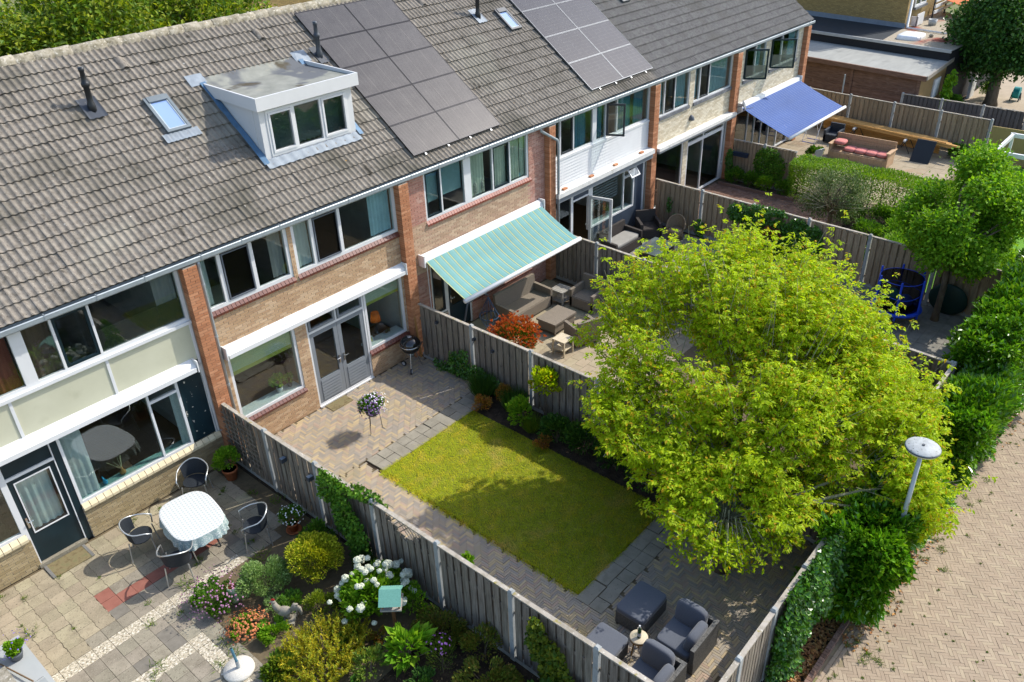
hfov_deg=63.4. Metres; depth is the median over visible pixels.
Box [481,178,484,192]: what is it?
vase
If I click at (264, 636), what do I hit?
groundcover
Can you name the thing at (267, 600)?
bed plant
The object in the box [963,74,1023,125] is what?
terrace
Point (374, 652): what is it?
rose bush
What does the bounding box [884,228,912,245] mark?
shrub
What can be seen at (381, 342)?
window
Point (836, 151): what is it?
plank sofa
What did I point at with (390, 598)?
bird feeder
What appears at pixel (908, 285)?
trampoline
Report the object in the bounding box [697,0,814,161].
row house
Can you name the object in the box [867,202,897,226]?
shrub
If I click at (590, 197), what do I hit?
open door
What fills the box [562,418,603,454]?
border shrub
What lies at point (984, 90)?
shrub
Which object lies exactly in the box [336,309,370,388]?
door
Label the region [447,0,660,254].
row house
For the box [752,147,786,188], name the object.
bush
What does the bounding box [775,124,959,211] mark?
sunlit patio
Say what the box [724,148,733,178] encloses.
ivy
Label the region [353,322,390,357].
cabinet
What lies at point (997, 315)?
laurel hedge
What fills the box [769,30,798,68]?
window
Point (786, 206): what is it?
brick patio
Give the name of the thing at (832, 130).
tub chair
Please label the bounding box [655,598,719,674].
lounge chair
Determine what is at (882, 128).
timber beam
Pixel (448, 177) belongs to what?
window
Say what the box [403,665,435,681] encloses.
bed plant
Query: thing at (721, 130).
sliding door
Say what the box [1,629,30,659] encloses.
potted campanula
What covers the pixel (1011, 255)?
shrub
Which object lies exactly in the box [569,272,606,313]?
rattan armchair
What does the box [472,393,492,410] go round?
orange shrub
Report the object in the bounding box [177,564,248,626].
oregano
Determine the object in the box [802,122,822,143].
drying rack
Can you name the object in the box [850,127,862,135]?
trestle
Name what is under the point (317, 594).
spiraea
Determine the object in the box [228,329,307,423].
window
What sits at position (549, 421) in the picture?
border shrub
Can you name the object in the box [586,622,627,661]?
ottoman
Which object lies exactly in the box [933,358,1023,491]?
laurel hedge
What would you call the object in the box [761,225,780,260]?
red maple
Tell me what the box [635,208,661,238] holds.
wicker armchair
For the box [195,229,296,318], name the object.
window
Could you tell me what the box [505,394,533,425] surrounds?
lime shrub
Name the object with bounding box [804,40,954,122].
shed
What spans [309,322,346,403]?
door
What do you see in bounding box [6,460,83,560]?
door
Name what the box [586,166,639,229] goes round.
window
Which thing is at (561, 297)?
side table
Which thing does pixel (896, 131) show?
timber beam
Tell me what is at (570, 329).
rattan armchair
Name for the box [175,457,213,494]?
bistro chair
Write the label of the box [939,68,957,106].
ivy
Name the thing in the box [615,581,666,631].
ottoman
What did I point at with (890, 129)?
timber beam
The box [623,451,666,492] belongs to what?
border shrub
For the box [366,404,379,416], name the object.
plant pot
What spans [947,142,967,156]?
shrub
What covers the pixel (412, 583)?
bed plant
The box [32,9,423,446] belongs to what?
row house
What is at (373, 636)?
bronze plant
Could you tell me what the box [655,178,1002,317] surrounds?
fence
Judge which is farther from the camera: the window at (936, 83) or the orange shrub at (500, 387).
the window at (936, 83)
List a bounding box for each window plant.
[268,372,287,387]
[282,371,292,382]
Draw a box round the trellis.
[221,409,260,470]
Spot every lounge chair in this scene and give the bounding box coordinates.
[632,639,686,681]
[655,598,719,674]
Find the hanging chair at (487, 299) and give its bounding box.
[464,293,498,327]
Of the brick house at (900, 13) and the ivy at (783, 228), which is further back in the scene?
the brick house at (900, 13)
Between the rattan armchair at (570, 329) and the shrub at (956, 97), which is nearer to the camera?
the rattan armchair at (570, 329)
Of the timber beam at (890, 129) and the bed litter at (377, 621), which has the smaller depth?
the bed litter at (377, 621)
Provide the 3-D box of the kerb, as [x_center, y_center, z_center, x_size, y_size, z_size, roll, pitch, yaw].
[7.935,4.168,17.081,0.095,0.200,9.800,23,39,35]
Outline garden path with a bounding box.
[313,462,719,681]
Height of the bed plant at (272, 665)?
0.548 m
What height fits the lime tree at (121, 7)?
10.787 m
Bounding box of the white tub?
[928,18,937,25]
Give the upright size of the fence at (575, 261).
1.805 m
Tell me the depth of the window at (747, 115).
36.84 m
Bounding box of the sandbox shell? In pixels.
[928,284,967,314]
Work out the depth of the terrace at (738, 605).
16.30 m
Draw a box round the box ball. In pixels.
[283,530,344,583]
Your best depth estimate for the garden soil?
18.66 m
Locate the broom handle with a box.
[0,663,33,681]
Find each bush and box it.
[350,642,388,681]
[380,621,437,677]
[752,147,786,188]
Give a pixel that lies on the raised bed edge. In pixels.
(754, 190)
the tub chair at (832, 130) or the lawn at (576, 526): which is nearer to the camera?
the lawn at (576, 526)
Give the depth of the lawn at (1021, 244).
29.07 m
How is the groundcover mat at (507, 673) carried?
on the garden soil
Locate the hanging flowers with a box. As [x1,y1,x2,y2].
[357,390,387,418]
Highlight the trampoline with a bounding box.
[870,264,925,329]
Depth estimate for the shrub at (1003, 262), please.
25.14 m
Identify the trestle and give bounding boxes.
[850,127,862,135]
[896,139,913,153]
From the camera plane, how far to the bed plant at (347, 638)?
15.14 m
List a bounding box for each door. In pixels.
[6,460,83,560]
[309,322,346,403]
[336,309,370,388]
[448,285,470,321]
[588,195,612,254]
[685,128,722,188]
[966,73,977,98]
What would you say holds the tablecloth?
on the dining table
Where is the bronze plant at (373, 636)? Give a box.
[365,624,385,646]
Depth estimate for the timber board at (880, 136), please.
39.01 m
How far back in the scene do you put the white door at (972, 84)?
44.44 m
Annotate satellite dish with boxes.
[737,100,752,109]
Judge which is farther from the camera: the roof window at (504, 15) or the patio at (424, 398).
the roof window at (504, 15)
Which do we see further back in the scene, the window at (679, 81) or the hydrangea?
the window at (679, 81)
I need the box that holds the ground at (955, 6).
[0,0,964,30]
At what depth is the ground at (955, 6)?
69.58 m
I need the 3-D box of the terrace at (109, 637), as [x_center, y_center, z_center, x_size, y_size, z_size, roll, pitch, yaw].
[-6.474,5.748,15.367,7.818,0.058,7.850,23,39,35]
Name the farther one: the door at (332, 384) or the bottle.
the door at (332, 384)
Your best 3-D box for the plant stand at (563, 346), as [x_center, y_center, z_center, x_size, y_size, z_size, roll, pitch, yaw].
[1.455,0.119,23.707,0.440,0.490,0.440,23,39,35]
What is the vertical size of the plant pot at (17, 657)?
0.150 m
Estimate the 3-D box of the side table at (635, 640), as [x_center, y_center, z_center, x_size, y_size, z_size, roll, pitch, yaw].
[2.264,5.449,14.861,0.330,0.457,0.330,23,39,35]
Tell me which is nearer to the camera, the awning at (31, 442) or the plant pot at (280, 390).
the awning at (31, 442)
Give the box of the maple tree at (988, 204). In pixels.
[887,132,1023,321]
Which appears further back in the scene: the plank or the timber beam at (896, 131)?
the timber beam at (896, 131)
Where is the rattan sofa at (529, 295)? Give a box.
[492,273,552,324]
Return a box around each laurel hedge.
[789,449,961,629]
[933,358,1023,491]
[942,242,1023,429]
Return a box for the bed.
[210,284,223,306]
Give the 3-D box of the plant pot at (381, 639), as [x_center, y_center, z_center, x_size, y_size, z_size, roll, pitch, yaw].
[-2.442,5.558,15.266,0.260,0.140,0.260,23,39,35]
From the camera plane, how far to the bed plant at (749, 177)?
34.13 m
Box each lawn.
[387,411,658,593]
[925,167,1023,291]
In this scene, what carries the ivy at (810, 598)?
attached to the fence at (752, 660)
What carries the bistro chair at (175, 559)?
on the terrace at (109, 637)
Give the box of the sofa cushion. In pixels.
[834,138,887,158]
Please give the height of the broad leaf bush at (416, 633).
0.971 m
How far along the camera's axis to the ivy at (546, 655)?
13.68 m
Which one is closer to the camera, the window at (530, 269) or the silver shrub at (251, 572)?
the silver shrub at (251, 572)
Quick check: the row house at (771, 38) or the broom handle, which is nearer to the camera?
the broom handle
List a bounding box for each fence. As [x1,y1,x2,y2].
[221,402,653,681]
[417,303,854,542]
[556,235,953,390]
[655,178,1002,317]
[719,499,851,681]
[732,139,797,192]
[811,87,993,154]
[861,361,956,487]
[900,92,1023,141]
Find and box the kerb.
[804,620,849,681]
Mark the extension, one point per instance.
(924, 39)
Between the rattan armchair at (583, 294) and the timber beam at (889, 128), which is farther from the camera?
the timber beam at (889, 128)
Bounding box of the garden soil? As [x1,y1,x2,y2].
[0,85,1023,681]
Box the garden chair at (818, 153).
[811,148,824,170]
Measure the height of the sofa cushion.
0.430 m
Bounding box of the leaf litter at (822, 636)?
[782,414,1023,681]
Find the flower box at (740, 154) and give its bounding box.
[733,151,748,157]
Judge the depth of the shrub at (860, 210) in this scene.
30.54 m
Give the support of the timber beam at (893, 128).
on the timber beam
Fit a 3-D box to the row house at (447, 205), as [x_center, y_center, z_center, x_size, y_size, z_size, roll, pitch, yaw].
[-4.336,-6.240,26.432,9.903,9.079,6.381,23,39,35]
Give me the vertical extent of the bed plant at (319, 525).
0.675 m
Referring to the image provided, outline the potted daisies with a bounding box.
[276,502,303,525]
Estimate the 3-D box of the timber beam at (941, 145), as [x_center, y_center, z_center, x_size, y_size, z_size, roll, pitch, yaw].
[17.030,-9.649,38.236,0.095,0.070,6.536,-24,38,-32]
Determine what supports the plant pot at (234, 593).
on the terrace at (109, 637)
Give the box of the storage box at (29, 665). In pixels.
[0,635,54,681]
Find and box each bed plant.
[257,647,298,681]
[263,593,288,616]
[277,587,302,613]
[295,516,336,537]
[330,597,341,609]
[333,625,360,653]
[349,673,361,681]
[401,579,432,618]
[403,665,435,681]
[458,621,502,663]
[724,165,745,183]
[741,170,759,187]
[754,175,774,191]
[774,178,791,194]
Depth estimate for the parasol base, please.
14.84 m
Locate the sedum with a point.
(236, 624)
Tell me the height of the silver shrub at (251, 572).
0.732 m
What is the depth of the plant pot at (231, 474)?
19.34 m
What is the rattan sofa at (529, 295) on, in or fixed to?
on the neighbour patio at (575, 359)
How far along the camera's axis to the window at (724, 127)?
34.59 m
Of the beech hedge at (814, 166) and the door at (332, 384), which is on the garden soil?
the beech hedge at (814, 166)
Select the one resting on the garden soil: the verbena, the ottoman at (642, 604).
the verbena
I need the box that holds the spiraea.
[301,588,338,613]
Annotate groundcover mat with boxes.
[409,603,469,651]
[451,655,524,681]
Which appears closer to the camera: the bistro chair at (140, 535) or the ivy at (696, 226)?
the bistro chair at (140, 535)
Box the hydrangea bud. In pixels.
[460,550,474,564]
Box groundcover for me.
[256,614,289,646]
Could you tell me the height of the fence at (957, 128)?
1.770 m
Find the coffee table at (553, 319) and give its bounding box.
[536,305,575,336]
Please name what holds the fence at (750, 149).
on the garden soil
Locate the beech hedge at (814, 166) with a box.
[784,153,956,218]
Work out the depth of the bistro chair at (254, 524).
17.44 m
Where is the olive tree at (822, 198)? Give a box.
[794,164,877,226]
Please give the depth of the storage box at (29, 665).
14.31 m
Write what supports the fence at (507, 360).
on the garden soil
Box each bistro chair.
[118,513,159,562]
[156,540,198,587]
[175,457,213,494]
[238,502,273,553]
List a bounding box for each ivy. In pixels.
[315,467,387,555]
[433,348,501,395]
[524,616,574,681]
[666,197,705,237]
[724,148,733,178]
[726,202,822,267]
[764,518,852,681]
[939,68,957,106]
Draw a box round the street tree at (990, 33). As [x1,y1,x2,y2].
[940,0,1023,106]
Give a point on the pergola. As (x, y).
(1011, 137)
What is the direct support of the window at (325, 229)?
in the row house at (256, 168)
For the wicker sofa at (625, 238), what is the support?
on the grey patio at (929, 336)
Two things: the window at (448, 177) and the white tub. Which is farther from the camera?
the white tub
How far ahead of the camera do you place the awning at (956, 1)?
48.37 m
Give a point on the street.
(974, 610)
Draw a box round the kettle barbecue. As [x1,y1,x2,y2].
[399,335,422,374]
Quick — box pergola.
[998,132,1023,161]
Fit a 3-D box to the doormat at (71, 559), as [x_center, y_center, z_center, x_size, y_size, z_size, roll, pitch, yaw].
[-9.262,4.607,17.357,0.480,0.022,0.860,23,39,35]
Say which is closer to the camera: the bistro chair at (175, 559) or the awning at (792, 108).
the bistro chair at (175, 559)
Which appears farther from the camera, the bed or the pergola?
the pergola
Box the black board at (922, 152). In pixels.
[909,138,936,164]
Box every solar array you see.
[294,0,500,156]
[510,0,652,90]
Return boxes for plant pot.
[6,647,22,661]
[222,463,237,480]
[226,582,240,603]
[276,385,282,392]
[286,518,301,534]
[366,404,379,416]
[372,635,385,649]
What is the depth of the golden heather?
14.85 m
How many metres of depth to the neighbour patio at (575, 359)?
23.91 m
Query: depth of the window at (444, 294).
24.09 m
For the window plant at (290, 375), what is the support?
in the plant pot
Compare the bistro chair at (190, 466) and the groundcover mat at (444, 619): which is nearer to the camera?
the groundcover mat at (444, 619)
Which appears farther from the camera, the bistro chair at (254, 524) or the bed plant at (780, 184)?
the bed plant at (780, 184)
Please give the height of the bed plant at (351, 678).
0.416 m
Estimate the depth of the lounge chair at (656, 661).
14.06 m
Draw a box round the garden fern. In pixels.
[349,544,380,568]
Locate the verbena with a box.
[425,632,456,674]
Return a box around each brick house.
[172,0,311,17]
[796,0,952,27]
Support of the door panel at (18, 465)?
in the row house at (94, 308)
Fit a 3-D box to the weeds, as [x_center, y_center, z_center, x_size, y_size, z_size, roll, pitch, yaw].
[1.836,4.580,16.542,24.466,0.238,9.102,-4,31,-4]
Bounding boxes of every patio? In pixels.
[241,356,481,498]
[466,279,872,477]
[594,225,967,372]
[697,178,848,234]
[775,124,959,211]
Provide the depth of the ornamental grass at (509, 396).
21.27 m
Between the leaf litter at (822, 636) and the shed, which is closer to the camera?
the leaf litter at (822, 636)
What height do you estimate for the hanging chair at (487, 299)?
1.650 m
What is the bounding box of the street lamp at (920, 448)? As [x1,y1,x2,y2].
[899,437,941,522]
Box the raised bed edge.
[718,181,792,200]
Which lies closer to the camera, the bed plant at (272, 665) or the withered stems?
the bed plant at (272, 665)
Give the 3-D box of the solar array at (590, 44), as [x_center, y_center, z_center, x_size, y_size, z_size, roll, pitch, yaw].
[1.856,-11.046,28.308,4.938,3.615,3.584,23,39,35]
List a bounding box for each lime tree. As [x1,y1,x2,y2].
[0,0,82,56]
[1,0,188,56]
[3,0,186,38]
[120,0,275,34]
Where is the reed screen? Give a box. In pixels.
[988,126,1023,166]
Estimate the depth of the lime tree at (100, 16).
26.55 m
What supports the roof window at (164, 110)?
in the row house at (256, 168)
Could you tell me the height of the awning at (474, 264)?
1.980 m
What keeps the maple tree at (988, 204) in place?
on the garden soil
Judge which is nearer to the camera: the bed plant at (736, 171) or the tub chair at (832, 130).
the bed plant at (736, 171)
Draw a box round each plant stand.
[366,413,382,435]
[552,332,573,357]
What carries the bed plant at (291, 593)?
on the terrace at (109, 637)
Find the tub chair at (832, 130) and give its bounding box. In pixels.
[822,122,845,141]
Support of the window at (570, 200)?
in the row house at (601, 132)
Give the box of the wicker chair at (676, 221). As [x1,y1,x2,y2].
[666,214,685,242]
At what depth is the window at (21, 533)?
16.50 m
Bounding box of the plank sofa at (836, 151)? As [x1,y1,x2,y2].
[827,132,897,167]
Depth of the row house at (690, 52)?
31.88 m
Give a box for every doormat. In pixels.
[44,544,94,578]
[325,395,352,410]
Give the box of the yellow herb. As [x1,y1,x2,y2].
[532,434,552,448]
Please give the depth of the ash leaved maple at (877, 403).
16.15 m
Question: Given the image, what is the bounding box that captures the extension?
[810,11,988,98]
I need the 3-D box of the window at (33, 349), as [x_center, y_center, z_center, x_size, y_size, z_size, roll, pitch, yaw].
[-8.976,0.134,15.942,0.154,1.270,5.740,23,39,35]
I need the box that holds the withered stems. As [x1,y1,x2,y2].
[226,578,238,587]
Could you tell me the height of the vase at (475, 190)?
0.460 m
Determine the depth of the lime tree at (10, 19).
25.33 m
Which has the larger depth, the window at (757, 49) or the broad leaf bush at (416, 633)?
the window at (757, 49)
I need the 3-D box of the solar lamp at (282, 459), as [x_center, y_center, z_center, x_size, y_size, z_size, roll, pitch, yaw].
[-4.944,2.563,17.896,0.100,0.106,0.130,23,39,35]
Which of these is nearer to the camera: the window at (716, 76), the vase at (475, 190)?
the vase at (475, 190)
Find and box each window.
[0,270,189,401]
[0,480,24,547]
[55,382,193,503]
[142,93,202,142]
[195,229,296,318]
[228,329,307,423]
[290,187,399,280]
[361,277,410,356]
[423,135,531,226]
[430,267,447,312]
[472,268,531,301]
[493,7,521,30]
[555,87,649,158]
[569,198,571,232]
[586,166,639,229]
[654,143,682,207]
[659,71,690,116]
[688,123,723,143]
[693,55,732,101]
[720,122,725,162]
[737,109,785,147]
[743,42,769,80]
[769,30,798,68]
[913,0,926,7]
[930,76,940,97]
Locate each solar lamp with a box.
[279,456,286,463]
[306,474,313,481]
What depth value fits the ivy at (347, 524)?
16.54 m
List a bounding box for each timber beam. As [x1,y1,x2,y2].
[826,119,951,148]
[828,117,959,147]
[831,116,951,143]
[832,117,942,142]
[833,115,947,141]
[833,116,946,141]
[835,115,947,140]
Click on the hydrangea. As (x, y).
(356, 593)
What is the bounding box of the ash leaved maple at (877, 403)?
[568,192,997,579]
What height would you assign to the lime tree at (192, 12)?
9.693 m
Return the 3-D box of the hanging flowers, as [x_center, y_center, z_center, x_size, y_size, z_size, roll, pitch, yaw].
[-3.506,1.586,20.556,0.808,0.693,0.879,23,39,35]
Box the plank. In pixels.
[414,317,421,356]
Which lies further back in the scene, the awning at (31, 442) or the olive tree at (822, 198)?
the olive tree at (822, 198)
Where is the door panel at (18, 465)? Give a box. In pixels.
[0,445,51,479]
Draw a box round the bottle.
[637,625,641,638]
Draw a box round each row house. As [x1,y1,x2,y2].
[0,51,241,590]
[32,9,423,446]
[266,0,559,321]
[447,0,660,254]
[591,0,742,207]
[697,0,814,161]
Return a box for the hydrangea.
[327,555,416,624]
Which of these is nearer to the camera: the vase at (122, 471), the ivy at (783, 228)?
the vase at (122, 471)
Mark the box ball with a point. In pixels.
(314, 544)
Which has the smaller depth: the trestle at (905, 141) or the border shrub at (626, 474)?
the border shrub at (626, 474)
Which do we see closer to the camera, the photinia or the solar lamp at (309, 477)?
the solar lamp at (309, 477)
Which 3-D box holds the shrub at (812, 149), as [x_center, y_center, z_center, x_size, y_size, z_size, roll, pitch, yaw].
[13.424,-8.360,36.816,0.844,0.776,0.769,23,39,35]
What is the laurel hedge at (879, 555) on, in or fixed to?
on the garden soil
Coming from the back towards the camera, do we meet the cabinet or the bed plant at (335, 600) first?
the cabinet
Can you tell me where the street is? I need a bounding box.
[812,364,1023,681]
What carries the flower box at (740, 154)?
attached to the fence at (750, 149)
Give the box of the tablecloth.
[159,491,228,551]
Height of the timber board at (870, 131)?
0.125 m
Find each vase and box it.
[108,455,126,474]
[473,181,477,195]
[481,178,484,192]
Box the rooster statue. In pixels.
[269,599,302,627]
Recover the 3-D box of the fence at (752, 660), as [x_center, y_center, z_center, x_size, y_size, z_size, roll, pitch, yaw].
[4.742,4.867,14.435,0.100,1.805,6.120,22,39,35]
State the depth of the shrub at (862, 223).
29.51 m
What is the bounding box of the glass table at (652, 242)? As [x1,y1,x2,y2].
[634,237,676,262]
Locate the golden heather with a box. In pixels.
[268,606,371,681]
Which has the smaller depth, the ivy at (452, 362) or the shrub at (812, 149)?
the ivy at (452, 362)
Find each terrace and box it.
[0,461,448,681]
[576,496,816,680]
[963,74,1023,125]
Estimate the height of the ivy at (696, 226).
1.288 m
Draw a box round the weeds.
[0,424,1023,681]
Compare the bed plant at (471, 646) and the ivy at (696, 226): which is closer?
the bed plant at (471, 646)
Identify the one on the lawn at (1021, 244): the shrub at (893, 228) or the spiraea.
the shrub at (893, 228)
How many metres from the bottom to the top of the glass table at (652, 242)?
0.617 m
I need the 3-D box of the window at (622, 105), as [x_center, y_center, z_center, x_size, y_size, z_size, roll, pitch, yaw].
[3.185,-7.231,27.379,0.715,1.230,5.530,23,39,35]
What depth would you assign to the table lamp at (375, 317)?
23.29 m
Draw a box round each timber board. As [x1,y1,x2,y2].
[823,125,938,153]
[824,120,939,147]
[824,122,939,150]
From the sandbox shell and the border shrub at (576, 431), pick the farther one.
the sandbox shell
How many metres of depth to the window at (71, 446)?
17.66 m
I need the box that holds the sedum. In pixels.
[219,605,269,645]
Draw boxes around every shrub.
[210,445,240,470]
[235,552,292,599]
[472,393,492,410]
[495,382,510,405]
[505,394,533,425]
[527,365,561,415]
[527,676,551,681]
[536,412,571,442]
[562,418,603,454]
[592,438,629,470]
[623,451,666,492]
[805,145,824,156]
[834,201,867,224]
[851,216,885,239]
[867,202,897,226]
[876,215,905,236]
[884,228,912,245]
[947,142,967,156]
[949,93,964,103]
[979,81,988,93]
[994,246,1020,265]
[994,257,1015,271]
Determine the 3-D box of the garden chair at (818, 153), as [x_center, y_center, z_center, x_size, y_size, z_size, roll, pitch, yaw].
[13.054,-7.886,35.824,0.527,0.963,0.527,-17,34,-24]
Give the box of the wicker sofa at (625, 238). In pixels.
[597,219,642,252]
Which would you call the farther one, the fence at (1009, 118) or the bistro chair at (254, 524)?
the fence at (1009, 118)
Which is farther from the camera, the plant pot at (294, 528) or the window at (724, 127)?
the window at (724, 127)
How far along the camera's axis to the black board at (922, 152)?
36.30 m
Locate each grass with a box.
[463,368,500,398]
[496,384,527,412]
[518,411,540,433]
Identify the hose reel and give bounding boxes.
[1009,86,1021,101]
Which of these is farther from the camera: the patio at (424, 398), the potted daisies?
the patio at (424, 398)
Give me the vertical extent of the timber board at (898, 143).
0.125 m
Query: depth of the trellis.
19.09 m
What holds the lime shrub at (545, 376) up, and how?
on the garden soil
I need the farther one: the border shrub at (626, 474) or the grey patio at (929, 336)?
the grey patio at (929, 336)
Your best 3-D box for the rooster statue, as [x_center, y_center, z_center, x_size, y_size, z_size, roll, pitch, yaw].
[-4.269,5.088,15.697,0.604,0.612,0.325,-2,31,1]
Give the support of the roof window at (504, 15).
in the row house at (601, 132)
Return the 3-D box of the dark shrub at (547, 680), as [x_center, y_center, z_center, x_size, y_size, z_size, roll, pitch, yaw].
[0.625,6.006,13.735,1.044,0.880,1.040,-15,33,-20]
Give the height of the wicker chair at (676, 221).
0.890 m
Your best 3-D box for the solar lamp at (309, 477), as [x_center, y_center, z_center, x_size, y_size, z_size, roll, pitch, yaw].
[-4.227,2.865,17.351,0.100,0.106,0.130,23,39,35]
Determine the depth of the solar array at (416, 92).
23.09 m
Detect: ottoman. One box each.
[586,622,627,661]
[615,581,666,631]
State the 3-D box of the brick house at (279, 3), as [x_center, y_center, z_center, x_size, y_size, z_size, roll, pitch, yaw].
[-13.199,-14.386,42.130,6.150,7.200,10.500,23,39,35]
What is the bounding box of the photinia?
[487,310,545,348]
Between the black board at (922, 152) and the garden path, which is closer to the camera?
the garden path
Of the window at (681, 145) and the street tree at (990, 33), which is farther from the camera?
the street tree at (990, 33)
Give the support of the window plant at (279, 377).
in the plant pot at (280, 390)
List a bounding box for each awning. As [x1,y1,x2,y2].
[0,358,221,466]
[220,262,407,361]
[418,198,581,307]
[737,75,845,139]
[947,0,968,4]
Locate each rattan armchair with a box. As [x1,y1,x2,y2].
[564,314,600,347]
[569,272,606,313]
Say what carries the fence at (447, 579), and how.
on the garden soil
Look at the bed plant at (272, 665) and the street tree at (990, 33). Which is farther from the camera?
the street tree at (990, 33)
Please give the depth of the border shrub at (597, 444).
19.08 m
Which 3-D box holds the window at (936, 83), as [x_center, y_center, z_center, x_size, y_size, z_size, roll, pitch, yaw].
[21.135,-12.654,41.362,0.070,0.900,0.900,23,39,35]
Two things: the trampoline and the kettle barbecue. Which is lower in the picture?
the kettle barbecue
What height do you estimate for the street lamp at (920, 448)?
3.475 m
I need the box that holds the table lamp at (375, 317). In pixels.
[370,311,380,322]
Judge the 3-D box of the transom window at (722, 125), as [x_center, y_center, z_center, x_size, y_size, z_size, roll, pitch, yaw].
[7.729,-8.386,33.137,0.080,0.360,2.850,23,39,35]
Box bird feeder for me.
[378,585,402,626]
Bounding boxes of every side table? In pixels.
[552,283,570,306]
[630,629,647,655]
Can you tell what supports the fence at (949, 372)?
on the garden soil
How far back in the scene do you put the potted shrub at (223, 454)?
19.14 m
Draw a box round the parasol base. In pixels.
[223,647,254,681]
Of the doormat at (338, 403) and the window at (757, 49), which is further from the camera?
the window at (757, 49)
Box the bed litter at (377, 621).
[246,547,538,681]
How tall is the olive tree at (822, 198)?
3.013 m
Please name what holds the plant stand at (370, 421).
on the patio at (424, 398)
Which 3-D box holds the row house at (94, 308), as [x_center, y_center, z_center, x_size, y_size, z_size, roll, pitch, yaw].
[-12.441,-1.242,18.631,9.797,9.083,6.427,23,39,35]
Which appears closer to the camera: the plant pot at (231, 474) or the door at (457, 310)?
the plant pot at (231, 474)

